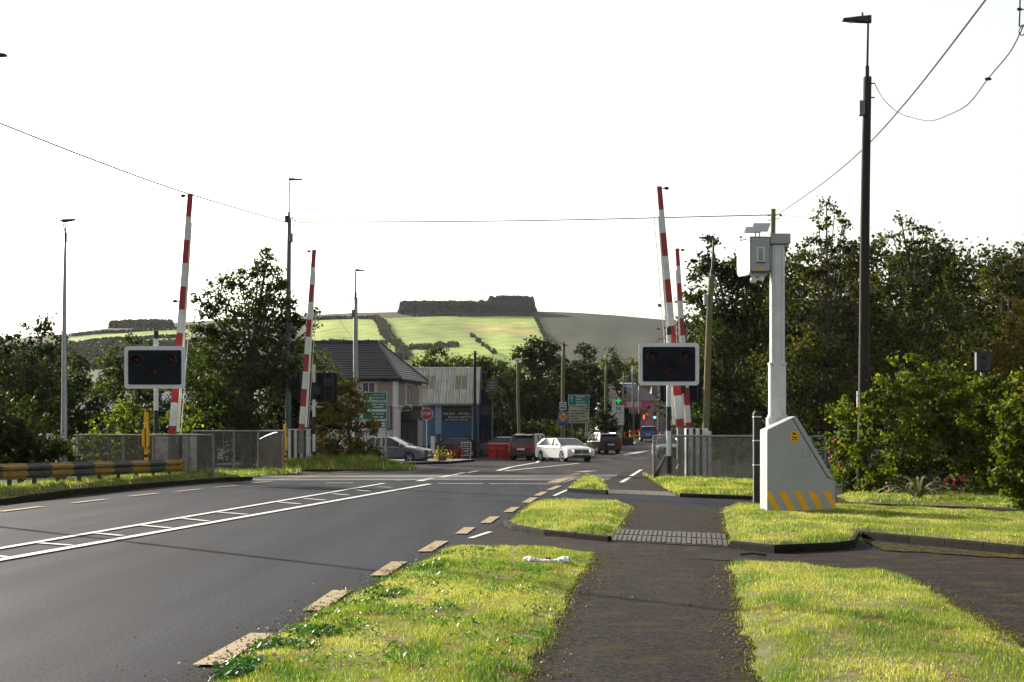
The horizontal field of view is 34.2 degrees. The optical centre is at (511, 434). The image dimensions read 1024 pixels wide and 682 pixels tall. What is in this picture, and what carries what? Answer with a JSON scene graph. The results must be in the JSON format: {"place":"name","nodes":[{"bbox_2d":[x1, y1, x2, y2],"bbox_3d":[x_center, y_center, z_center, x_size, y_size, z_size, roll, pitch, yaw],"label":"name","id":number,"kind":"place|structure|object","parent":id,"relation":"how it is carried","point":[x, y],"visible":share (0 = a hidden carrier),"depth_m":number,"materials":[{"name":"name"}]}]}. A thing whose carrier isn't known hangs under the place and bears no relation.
{"place":"outdoors","nodes":[
{"label":"outdoors","id":0,"kind":"place"},
{"bbox_2d":[254,451,419,469],"bbox_3d":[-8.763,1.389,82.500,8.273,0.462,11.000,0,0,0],"label":"grass verge","id":1,"kind":"object","parent":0,"point":[340,464],"depth_m":78.34,"materials":[{"name":"plant"}]},
{"bbox_2d":[285,177,302,456],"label":"lamp post","id":2,"kind":"object","parent":1,"relation":"on","point":[288,338],"visible":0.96,"depth_m":85.89,"materials":[{"name":"metal"}]},
{"bbox_2d":[287,250,318,459],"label":"barrier boom","id":3,"kind":"object","parent":1,"relation":"on","point":[299,442],"visible":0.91,"depth_m":79.95,"materials":[{"name":"white paint"}]},
{"bbox_2d":[304,372,383,456],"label":"bush","id":4,"kind":"object","parent":1,"relation":"on","point":[339,418],"visible":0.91,"depth_m":81.78,"materials":[{"name":"green plant"}]},
{"bbox_2d":[2,311,695,413],"bbox_3d":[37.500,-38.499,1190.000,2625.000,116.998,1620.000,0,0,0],"label":"hill","id":5,"kind":"structure","parent":0,"point":[502,335],"depth_m":1109.75,"materials":[{"name":"green plant"}]},
{"bbox_2d":[2,338,211,370],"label":"hillside wood","id":6,"kind":"object","parent":5,"relation":"on","point":[92,348],"visible":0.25,"depth_m":985.43,"materials":[{"name":"green plant"}]},
{"bbox_2d":[107,318,174,327],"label":"hilltop wood","id":7,"kind":"object","parent":5,"relation":"on","point":[141,323],"visible":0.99,"depth_m":1269.80,"materials":[{"name":"green plant"}]},
{"bbox_2d":[69,312,550,353],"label":"hedgerows","id":8,"kind":"object","parent":5,"relation":"on","point":[427,346],"visible":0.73,"depth_m":1223.07,"materials":[{"name":"green plant"}]},
{"bbox_2d":[370,314,408,359],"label":"hedgerow","id":9,"kind":"object","parent":5,"relation":"on","point":[384,328],"visible":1,"depth_m":1014.89,"materials":[{"name":"green plant"}]},
{"bbox_2d":[397,299,535,314],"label":"conifer plantation","id":10,"kind":"object","parent":5,"relation":"on","point":[406,307],"visible":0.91,"depth_m":1259.74,"materials":[{"name":"green plant"}]},
{"bbox_2d":[116,543,644,681],"bbox_3d":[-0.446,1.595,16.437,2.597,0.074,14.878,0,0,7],"label":"grass verge","id":11,"kind":"object","parent":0,"point":[502,673],"depth_m":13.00,"materials":[{"name":"plant"}]},
{"bbox_2d":[208,545,562,681],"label":"weeds","id":12,"kind":"object","parent":11,"relation":"on","point":[235,667],"visible":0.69,"depth_m":13.43,"materials":[{"name":"green plant"}]},
{"bbox_2d":[388,458,470,461],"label":"traffic island","id":13,"kind":"structure","parent":0,"point":[429,460],"depth_m":98.27,"materials":[{"name":"concrete"}]},
{"bbox_2d":[197,430,683,478],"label":"road","id":14,"kind":"structure","parent":0,"point":[611,462],"depth_m":86.30,"materials":[{"name":"grey asphalt"}]},
{"bbox_2d":[200,465,301,476],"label":"grass verge","id":15,"kind":"object","parent":14,"relation":"on","point":[263,475],"depth_m":64.94,"materials":[{"name":"plant"}]},
{"bbox_2d":[260,432,281,469],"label":"board fence","id":16,"kind":"object","parent":15,"relation":"on","point":[271,451],"visible":0.68,"depth_m":72.87,"materials":[{"name":"wood"}]},
{"bbox_2d":[362,391,386,457],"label":"direction sign","id":17,"kind":"object","parent":14,"relation":"on","point":[378,396],"visible":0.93,"depth_m":91.94,"materials":[{"name":"metal"}]},
{"bbox_2d":[367,437,433,460],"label":"silver car","id":18,"kind":"object","parent":14,"relation":"on","point":[398,448],"visible":0.59,"depth_m":96.09,"materials":[{"name":"paint"}]},
{"bbox_2d":[244,475,615,480],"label":"crossing deck","id":19,"kind":"structure","parent":14,"relation":"on","point":[547,477],"depth_m":65.30,"materials":[{"name":"concrete"}]},
{"bbox_2d":[508,434,553,459],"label":"maroon car","id":20,"kind":"object","parent":14,"relation":"on","point":[522,444],"visible":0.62,"depth_m":107.12,"materials":[{"name":"paint"}]},
{"bbox_2d":[535,438,594,461],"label":"white estate car","id":21,"kind":"object","parent":14,"relation":"on","point":[563,449],"visible":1,"depth_m":102.05,"materials":[{"name":"paint"}]},
{"bbox_2d":[568,395,588,437],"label":"direction sign","id":22,"kind":"object","parent":14,"relation":"on","point":[578,414],"visible":0.94,"depth_m":121.97,"materials":[{"name":"metal"}]},
{"bbox_2d":[584,433,621,453],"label":"dark car","id":23,"kind":"object","parent":14,"relation":"on","point":[599,442],"visible":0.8,"depth_m":132.15,"materials":[{"name":"black paint"}]},
{"bbox_2d":[684,428,710,476],"bbox_3d":[6.993,0.695,62.550,0.960,1.870,0.700,0,0,0],"label":"barrier machine","id":24,"kind":"object","parent":14,"relation":"on","point":[694,464],"visible":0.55,"depth_m":62.22,"materials":[{"name":"white paint"}]},
{"bbox_2d":[0,479,1008,681],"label":"road","id":25,"kind":"structure","parent":0,"point":[89,613],"depth_m":22.01,"materials":[{"name":"grey asphalt"}]},
{"bbox_2d":[0,469,240,505],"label":"grass verge","id":26,"kind":"object","parent":25,"relation":"on","point":[91,484],"depth_m":49.91,"materials":[{"name":"plant"}]},
{"bbox_2d":[0,458,184,485],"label":"guardrail","id":27,"kind":"object","parent":26,"relation":"on","point":[33,471],"visible":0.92,"depth_m":48.62,"materials":[{"name":"yellow metal"}]},
{"bbox_2d":[0,442,650,664],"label":"road markings","id":28,"kind":"object","parent":25,"relation":"on","point":[232,647],"visible":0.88,"depth_m":27.50,"materials":[{"name":"white paint"}]},
{"bbox_2d":[0,420,1011,509],"bbox_3d":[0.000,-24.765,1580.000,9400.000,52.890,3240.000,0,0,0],"label":"ground","id":29,"kind":"structure","parent":0,"point":[738,469],"depth_m":80.47,"materials":[{"name":"green plant"}]},
{"bbox_2d":[0,378,80,483],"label":"bush","id":30,"kind":"object","parent":29,"relation":"on","point":[20,439],"visible":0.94,"depth_m":55.61,"materials":[{"name":"green plant"}]},
{"bbox_2d":[0,312,100,460],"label":"tree","id":31,"kind":"object","parent":29,"relation":"on","point":[30,382],"visible":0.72,"depth_m":91.88,"materials":[{"name":"green plant"}]},
{"bbox_2d":[60,219,75,478],"bbox_3d":[-16.563,-3.147,62.000,0.576,9.794,0.280,0,0,0],"label":"lamp post","id":32,"kind":"object","parent":29,"relation":"on","point":[64,389],"visible":0.85,"depth_m":61.93,"materials":[{"name":"metal"}]},
{"bbox_2d":[44,351,94,447],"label":"woodland tree","id":33,"kind":"object","parent":29,"relation":"on","point":[80,364],"visible":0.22,"depth_m":153.11,"materials":[{"name":"green plant"}]},
{"bbox_2d":[67,434,130,461],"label":"bush","id":34,"kind":"object","parent":29,"relation":"on","point":[83,441],"visible":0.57,"depth_m":65.94,"materials":[{"name":"green plant"}]},
{"bbox_2d":[0,476,252,504],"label":"kerb","id":35,"kind":"structure","parent":29,"relation":"on","point":[41,496],"depth_m":48.26,"materials":[{"name":"concrete"}]},
{"bbox_2d":[81,333,184,459],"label":"tree","id":36,"kind":"object","parent":29,"relation":"on","point":[115,391],"visible":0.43,"depth_m":97.63,"materials":[{"name":"green plant"}]},
{"bbox_2d":[75,390,207,461],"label":"bush","id":37,"kind":"object","parent":29,"relation":"on","point":[123,424],"visible":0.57,"depth_m":72.63,"materials":[{"name":"green plant"}]},
{"bbox_2d":[73,391,216,461],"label":"bush","id":38,"kind":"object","parent":29,"relation":"on","point":[207,454],"depth_m":104.00,"materials":[{"name":"green plant"}]},
{"bbox_2d":[77,434,214,477],"bbox_3d":[-13.083,0.814,59.331,5.606,1.672,0.161,0,0,19],"label":"fence","id":39,"kind":"object","parent":29,"relation":"on","point":[153,436],"visible":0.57,"depth_m":59.15,"materials":[{"name":"metal"}]},
{"bbox_2d":[124,331,184,472],"bbox_3d":[-12.842,-1.044,59.850,2.192,5.388,0.700,0,0,0],"label":"crossing signal","id":40,"kind":"object","parent":29,"relation":"on","point":[156,367],"visible":0.92,"depth_m":59.80,"materials":[{"name":"black paint"}]},
{"bbox_2d":[41,389,270,464],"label":"bush","id":41,"kind":"object","parent":29,"relation":"on","point":[80,419],"visible":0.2,"depth_m":90.78,"materials":[{"name":"green plant"}]},
{"bbox_2d":[159,193,196,472],"bbox_3d":[-12.296,-3.582,61.015,1.572,10.424,1.130,0,0,0],"label":"barrier boom","id":42,"kind":"object","parent":29,"relation":"on","point":[171,448],"visible":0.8,"depth_m":60.58,"materials":[{"name":"white paint"}]},
{"bbox_2d":[191,430,284,470],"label":"fence","id":43,"kind":"object","parent":29,"relation":"on","point":[258,447],"visible":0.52,"depth_m":70.96,"materials":[{"name":"metal"}]},
{"bbox_2d":[176,244,322,466],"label":"tree","id":44,"kind":"object","parent":29,"relation":"on","point":[256,375],"visible":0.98,"depth_m":85.70,"materials":[{"name":"green plant"}]},
{"bbox_2d":[232,365,348,462],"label":"tree","id":45,"kind":"object","parent":29,"relation":"on","point":[295,407],"visible":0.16,"depth_m":87.99,"materials":[{"name":"green plant"}]},
{"bbox_2d":[297,364,336,458],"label":"crossing signal","id":46,"kind":"object","parent":29,"relation":"on","point":[323,386],"visible":0.81,"depth_m":81.14,"materials":[{"name":"black paint"}]},
{"bbox_2d":[296,336,349,436],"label":"tree","id":47,"kind":"object","parent":29,"relation":"on","point":[316,358],"visible":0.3,"depth_m":99.52,"materials":[{"name":"green plant"}]},
{"bbox_2d":[270,340,428,452],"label":"corner house","id":48,"kind":"structure","parent":29,"relation":"on","point":[382,367],"depth_m":118.03,"materials":[{"name":"paint"}]},
{"bbox_2d":[348,268,364,440],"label":"lamp post","id":49,"kind":"object","parent":29,"relation":"on","point":[355,337],"visible":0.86,"depth_m":94.89,"materials":[{"name":"metal"}]},
{"bbox_2d":[406,346,470,366],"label":"tree","id":50,"kind":"object","parent":29,"relation":"on","point":[430,362],"visible":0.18,"depth_m":189.55,"materials":[{"name":"green plant"}]},
{"bbox_2d":[413,367,481,455],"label":"workshop","id":51,"kind":"structure","parent":29,"relation":"on","point":[448,396],"depth_m":125.25,"materials":[{"name":"grey metal"}]},
{"bbox_2d":[442,421,470,455],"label":"roller door","id":52,"kind":"structure","parent":51,"relation":"in","point":[450,429],"depth_m":124.97,"materials":[{"name":"blue metal"}]},
{"bbox_2d":[450,355,522,406],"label":"tree","id":53,"kind":"object","parent":29,"relation":"on","point":[488,365],"visible":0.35,"depth_m":184.05,"materials":[{"name":"green plant"}]},
{"bbox_2d":[479,390,494,454],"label":"annexe","id":54,"kind":"structure","parent":29,"relation":"on","point":[486,420],"depth_m":129.00,"materials":[{"name":"paint"}]},
{"bbox_2d":[482,373,559,437],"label":"tree","id":55,"kind":"object","parent":29,"relation":"on","point":[507,394],"visible":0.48,"depth_m":139.91,"materials":[{"name":"green plant"}]},
{"bbox_2d":[484,335,594,431],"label":"tree","id":56,"kind":"object","parent":29,"relation":"on","point":[547,405],"visible":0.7,"depth_m":153.79,"materials":[{"name":"green plant"}]},
{"bbox_2d":[566,356,621,435],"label":"tree","id":57,"kind":"object","parent":29,"relation":"on","point":[596,392],"visible":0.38,"depth_m":174.69,"materials":[{"name":"green plant"}]},
{"bbox_2d":[588,410,622,435],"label":"bush","id":58,"kind":"object","parent":29,"relation":"on","point":[605,426],"visible":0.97,"depth_m":157.68,"materials":[{"name":"green plant"}]},
{"bbox_2d":[596,354,655,392],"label":"tree","id":59,"kind":"object","parent":29,"relation":"on","point":[627,379],"visible":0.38,"depth_m":289.95,"materials":[{"name":"green plant"}]},
{"bbox_2d":[616,387,656,432],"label":"house","id":60,"kind":"structure","parent":29,"relation":"on","point":[646,397],"depth_m":238.00,"materials":[{"name":"paint"}]},
{"bbox_2d":[660,370,701,468],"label":"crossing signal","id":61,"kind":"object","parent":29,"relation":"on","point":[695,393],"visible":0.4,"depth_m":80.14,"materials":[{"name":"black paint"}]},
{"bbox_2d":[672,248,690,427],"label":"barrier boom","id":62,"kind":"object","parent":29,"relation":"on","point":[685,398],"visible":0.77,"depth_m":79.95,"materials":[{"name":"white paint"}]},
{"bbox_2d":[699,234,715,430],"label":"utility pole","id":63,"kind":"object","parent":29,"relation":"on","point":[708,299],"visible":0.91,"depth_m":77.88,"materials":[{"name":"brown wood"}]},
{"bbox_2d":[658,233,807,464],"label":"tree","id":64,"kind":"object","parent":29,"relation":"on","point":[728,418],"visible":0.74,"depth_m":91.60,"materials":[{"name":"green plant"}]},
{"bbox_2d":[647,292,820,459],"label":"tree","id":65,"kind":"object","parent":29,"relation":"on","point":[692,326],"visible":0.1,"depth_m":106.67,"materials":[{"name":"green plant"}]},
{"bbox_2d":[695,244,853,451],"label":"tree","id":66,"kind":"object","parent":29,"relation":"on","point":[790,278],"visible":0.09,"depth_m":109.96,"materials":[{"name":"green plant"}]},
{"bbox_2d":[768,209,781,362],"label":"utility pole","id":67,"kind":"object","parent":29,"relation":"on","point":[773,220],"visible":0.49,"depth_m":79.93,"materials":[{"name":"brown wood"}]},
{"bbox_2d":[298,214,770,222],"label":"overhead cable","id":68,"kind":"object","parent":67,"relation":"attached to","point":[537,220],"visible":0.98,"depth_m":83.80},
{"bbox_2d":[749,196,892,467],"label":"tree","id":69,"kind":"object","parent":29,"relation":"on","point":[829,360],"visible":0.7,"depth_m":83.68,"materials":[{"name":"green plant"}]},
{"bbox_2d":[818,394,872,490],"bbox_3d":[9.899,0.257,49.484,1.537,2.991,1.781,0,0,0],"label":"bush","id":70,"kind":"object","parent":29,"relation":"on","point":[837,414],"visible":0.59,"depth_m":49.45,"materials":[{"name":"green plant"}]},
{"bbox_2d":[796,232,926,459],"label":"tree","id":71,"kind":"object","parent":29,"relation":"on","point":[875,261],"visible":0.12,"depth_m":111.38,"materials":[{"name":"green plant"}]},
{"bbox_2d":[840,210,1000,454],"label":"tree","id":72,"kind":"object","parent":29,"relation":"on","point":[913,326],"visible":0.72,"depth_m":85.42,"materials":[{"name":"green plant"}]},
{"bbox_2d":[847,221,1011,457],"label":"tree","id":73,"kind":"object","parent":29,"relation":"on","point":[953,251],"visible":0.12,"depth_m":112.54,"materials":[{"name":"green plant"}]},
{"bbox_2d":[835,440,1023,493],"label":"bush","id":74,"kind":"object","parent":29,"relation":"on","point":[851,474],"visible":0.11,"depth_m":46.49,"materials":[{"name":"green plant"}]},
{"bbox_2d":[922,236,1023,442],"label":"tree","id":75,"kind":"object","parent":29,"relation":"on","point":[975,272],"visible":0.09,"depth_m":116.21,"materials":[{"name":"green plant"}]},
{"bbox_2d":[947,234,1023,417],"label":"tree","id":76,"kind":"object","parent":29,"relation":"on","point":[1015,285],"visible":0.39,"depth_m":87.43,"materials":[{"name":"green plant"}]},
{"bbox_2d":[979,365,1023,509],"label":"bush","id":77,"kind":"object","parent":29,"relation":"on","point":[1011,462],"visible":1,"depth_m":36.37,"materials":[{"name":"green plant"}]},
{"bbox_2d":[984,292,1023,410],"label":"tree","id":78,"kind":"object","parent":29,"relation":"on","point":[1014,357],"visible":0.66,"depth_m":76.02,"materials":[{"name":"green plant"}]},
{"bbox_2d":[0,0,1023,350],"label":"sky","id":79,"kind":"structure","parent":0,"point":[384,110],"materials":[{"name":"white"}]},
{"bbox_2d":[491,497,671,538],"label":"grass","id":80,"kind":"structure","parent":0,"point":[589,508],"depth_m":31.73,"materials":[{"name":"green plant"}]},
{"bbox_2d":[606,472,669,491],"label":"footpath","id":81,"kind":"structure","parent":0,"point":[636,482],"depth_m":55.85,"materials":[{"name":"grey asphalt"}]},
{"bbox_2d":[519,551,761,681],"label":"footpath","id":82,"kind":"structure","parent":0,"point":[651,643],"depth_m":14.14,"materials":[{"name":"grey asphalt"}]},
{"bbox_2d":[618,504,726,537],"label":"footpath","id":83,"kind":"structure","parent":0,"point":[680,518],"depth_m":32.09,"materials":[{"name":"grey asphalt"}]},
{"bbox_2d":[610,529,727,546],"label":"tactile paving","id":84,"kind":"structure","parent":83,"relation":"on","point":[673,537],"depth_m":26.23,"materials":[{"name":"grey concrete"}]},
{"bbox_2d":[641,472,752,496],"bbox_3d":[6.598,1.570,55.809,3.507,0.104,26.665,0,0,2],"label":"grass verge","id":85,"kind":"object","parent":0,"point":[711,492],"depth_m":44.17,"materials":[{"name":"green plant"}]},
{"bbox_2d":[639,327,698,476],"bbox_3d":[5.642,-1.113,59.850,2.169,5.527,0.700,0,0,0],"label":"crossing signal","id":86,"kind":"object","parent":85,"relation":"on","point":[668,363],"visible":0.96,"depth_m":59.80,"materials":[{"name":"black paint"}]},
{"bbox_2d":[654,186,683,459],"bbox_3d":[5.726,-4.076,60.600,1.108,9.951,0.300,0,0,0],"label":"barrier boom","id":87,"kind":"object","parent":85,"relation":"on","point":[676,401],"visible":0.84,"depth_m":60.55,"materials":[{"name":"white paint"}]},
{"bbox_2d":[653,435,752,478],"bbox_3d":[6.852,0.828,59.231,4.315,1.645,0.310,0,0,40],"label":"fence","id":88,"kind":"object","parent":85,"relation":"on","point":[706,453],"visible":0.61,"depth_m":59.26,"materials":[{"name":"metal"}]},
{"bbox_2d":[453,526,1023,648],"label":"driveway","id":89,"kind":"structure","parent":0,"point":[1002,578],"depth_m":21.56,"materials":[{"name":"grey asphalt"}]},
{"bbox_2d":[503,520,611,541],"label":"kerb","id":90,"kind":"structure","parent":89,"relation":"on","point":[565,534],"depth_m":26.77,"materials":[{"name":"concrete"}]},
{"bbox_2d":[730,531,1023,554],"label":"kerb","id":91,"kind":"structure","parent":89,"relation":"on","point":[852,542],"depth_m":23.80,"materials":[{"name":"concrete"}]},
{"bbox_2d":[865,541,1023,557],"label":"moss fringe","id":92,"kind":"object","parent":89,"relation":"on","point":[900,547],"visible":1,"depth_m":23.42,"materials":[{"name":"plant"}]},
{"bbox_2d":[939,596,1023,645],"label":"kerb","id":93,"kind":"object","parent":89,"relation":"on","point":[994,623],"visible":0.48,"depth_m":14.23,"materials":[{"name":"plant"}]},
{"bbox_2d":[516,491,1023,511],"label":"driveway","id":94,"kind":"structure","parent":0,"point":[666,500],"depth_m":41.51,"materials":[{"name":"grey asphalt"}]},
{"bbox_2d":[674,559,1023,681],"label":"grass verge","id":95,"kind":"object","parent":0,"point":[767,649],"depth_m":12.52,"materials":[{"name":"plant"}]},
{"bbox_2d":[705,502,1023,553],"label":"grass verge","id":96,"kind":"object","parent":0,"point":[870,530],"depth_m":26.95,"materials":[{"name":"plant"}]},
{"bbox_2d":[752,411,761,503],"bbox_3d":[5.495,0.570,37.300,0.200,2.199,0.200,0,0,0],"label":"bollard post","id":97,"kind":"object","parent":96,"relation":"on","point":[756,416],"visible":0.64,"depth_m":37.22,"materials":[{"name":"metal"}]},
{"bbox_2d":[760,416,834,511],"bbox_3d":[5.803,0.643,33.867,1.368,2.033,0.965,0,0,0],"label":"camera cabinet","id":98,"kind":"object","parent":96,"relation":"on","point":[795,474],"visible":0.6,"depth_m":33.40,"materials":[{"name":"grey metal"}]},
{"bbox_2d":[737,223,790,426],"bbox_3d":[5.243,-1.327,34.615,1.038,6.168,0.730,0,0,0],"label":"camera mast","id":99,"kind":"object","parent":98,"relation":"on","point":[759,257],"visible":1,"depth_m":34.46,"materials":[{"name":"grey metal"}]},
{"bbox_2d":[835,488,1017,507],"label":"grass verge","id":100,"kind":"object","parent":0,"point":[918,503],"depth_m":38.95,"materials":[{"name":"plant"}]},
{"bbox_2d":[841,12,874,491],"bbox_3d":[9.580,-4.962,45.962,0.902,13.424,0.405,0,0,0],"label":"utility pole","id":101,"kind":"object","parent":100,"relation":"on","point":[864,108],"visible":0.84,"depth_m":45.89,"materials":[{"name":"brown wood"}]},
{"bbox_2d":[837,349,1023,493],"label":"bush","id":102,"kind":"object","parent":100,"relation":"on","point":[932,424],"visible":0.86,"depth_m":44.40,"materials":[{"name":"green plant"}]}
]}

